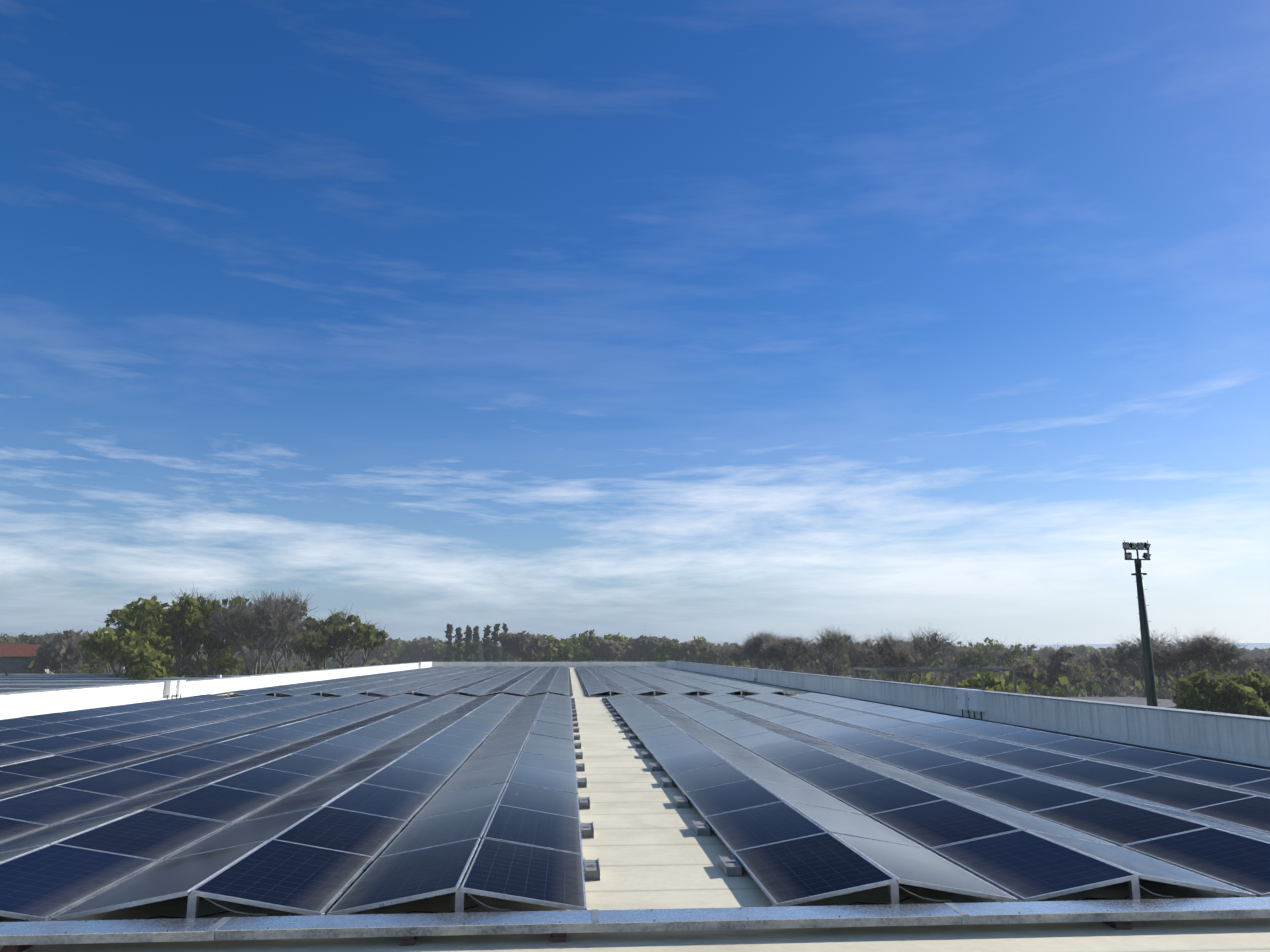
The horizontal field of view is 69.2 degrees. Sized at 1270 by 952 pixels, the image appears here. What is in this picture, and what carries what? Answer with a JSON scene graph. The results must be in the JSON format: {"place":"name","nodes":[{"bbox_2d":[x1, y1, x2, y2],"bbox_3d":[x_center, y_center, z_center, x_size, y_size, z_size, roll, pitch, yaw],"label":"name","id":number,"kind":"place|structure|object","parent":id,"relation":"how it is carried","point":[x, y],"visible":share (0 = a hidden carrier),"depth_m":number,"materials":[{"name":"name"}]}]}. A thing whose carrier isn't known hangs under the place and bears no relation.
{"place":"outdoors","nodes":[
{"label":"outdoors","id":0,"kind":"place"},
{"bbox_2d":[0,0,1269,646],"label":"sky","id":1,"kind":"structure","parent":0,"point":[719,321],"materials":[{"name":"blue"}]},
{"bbox_2d":[133,656,1267,696],"bbox_3d":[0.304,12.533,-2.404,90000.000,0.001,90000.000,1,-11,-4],"label":"ground","id":2,"kind":"structure","parent":0,"point":[330,658],"depth_m":462.53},
{"bbox_2d":[0,643,124,673],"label":"houses","id":3,"kind":"structure","parent":2,"relation":"on","point":[12,655],"depth_m":180.65,"materials":[{"name":"paint"}]},
{"bbox_2d":[0,673,269,691],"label":"neighbour hall","id":4,"kind":"structure","parent":2,"relation":"on","point":[15,682],"depth_m":101.18,"materials":[{"name":"grey metal"}]},
{"bbox_2d":[389,623,508,661],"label":"trees","id":5,"kind":"object","parent":2,"relation":"on","point":[469,648],"visible":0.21,"depth_m":314.48,"materials":[{"name":"green plant"}]},
{"bbox_2d":[78,595,1025,693],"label":"young trees","id":6,"kind":"object","parent":2,"relation":"on","point":[146,655],"visible":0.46,"depth_m":116.96,"materials":[{"name":"green plant"}]},
{"bbox_2d":[0,587,1269,702],"bbox_3d":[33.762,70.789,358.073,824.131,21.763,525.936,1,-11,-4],"label":"trees","id":7,"kind":"object","parent":2,"relation":"on","point":[271,623],"visible":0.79,"depth_m":156.87,"materials":[{"name":"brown plant"}]},
{"bbox_2d":[0,584,1269,716],"bbox_3d":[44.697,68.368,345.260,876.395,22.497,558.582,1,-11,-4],"label":"trees","id":8,"kind":"object","parent":2,"relation":"on","point":[1241,694],"visible":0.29,"depth_m":140.17,"materials":[{"name":"green plant"}]},
{"bbox_2d":[853,667,1228,710],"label":"yard sheds","id":9,"kind":"object","parent":2,"relation":"on","point":[1166,703],"visible":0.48,"depth_m":67.20,"materials":[{"name":"metal"}]},
{"bbox_2d":[1122,540,1159,706],"bbox_3d":[29.048,13.090,51.647,1.709,19.050,0.840,1,-11,-4],"label":"floodlight mast","id":10,"kind":"object","parent":2,"relation":"on","point":[1150,684],"visible":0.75,"depth_m":52.40,"materials":[{"name":"metal"}]},
{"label":"hall walls","id":11,"kind":"object","parent":2,"relation":"on","visible":0},
{"bbox_2d":[0,667,1269,951],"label":"roof","id":12,"kind":"structure","parent":11,"relation":"on","point":[646,845],"depth_m":8.25,"materials":[{"name":"white metal"}]},
{"bbox_2d":[164,662,985,718],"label":"enclosures","id":13,"kind":"object","parent":12,"relation":"on","point":[971,699],"visible":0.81,"depth_m":31.35,"materials":[{"name":"grey metal"}]},
{"bbox_2d":[0,897,1269,951],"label":"cable tray","id":14,"kind":"object","parent":12,"relation":"on","point":[408,929],"visible":1,"depth_m":7.37,"materials":[{"name":"metal"}]},
{"bbox_2d":[0,660,1269,766],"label":"parapets","id":15,"kind":"object","parent":12,"relation":"on","point":[1236,737],"visible":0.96,"depth_m":31.43,"materials":[{"name":"concrete"},{"name":"painted plaster"}]},
{"bbox_2d":[49,668,1269,920],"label":"panel mounting blocks","id":16,"kind":"structure","parent":12,"relation":"on","point":[731,866],"depth_m":13.55,"materials":[{"name":"grey metal"}]},
{"bbox_2d":[0,666,1269,920],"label":"solar panels","id":17,"kind":"object","parent":16,"relation":"on","point":[302,800],"visible":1,"depth_m":12.96,"materials":[{"name":"blue glass"}]},
{"bbox_2d":[990,643,1269,650],"bbox_3d":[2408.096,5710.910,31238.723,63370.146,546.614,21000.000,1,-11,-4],"label":"hills","id":18,"kind":"structure","parent":0,"point":[1250,646],"depth_m":36897.44,"materials":[{"name":"green plant"}]}
]}

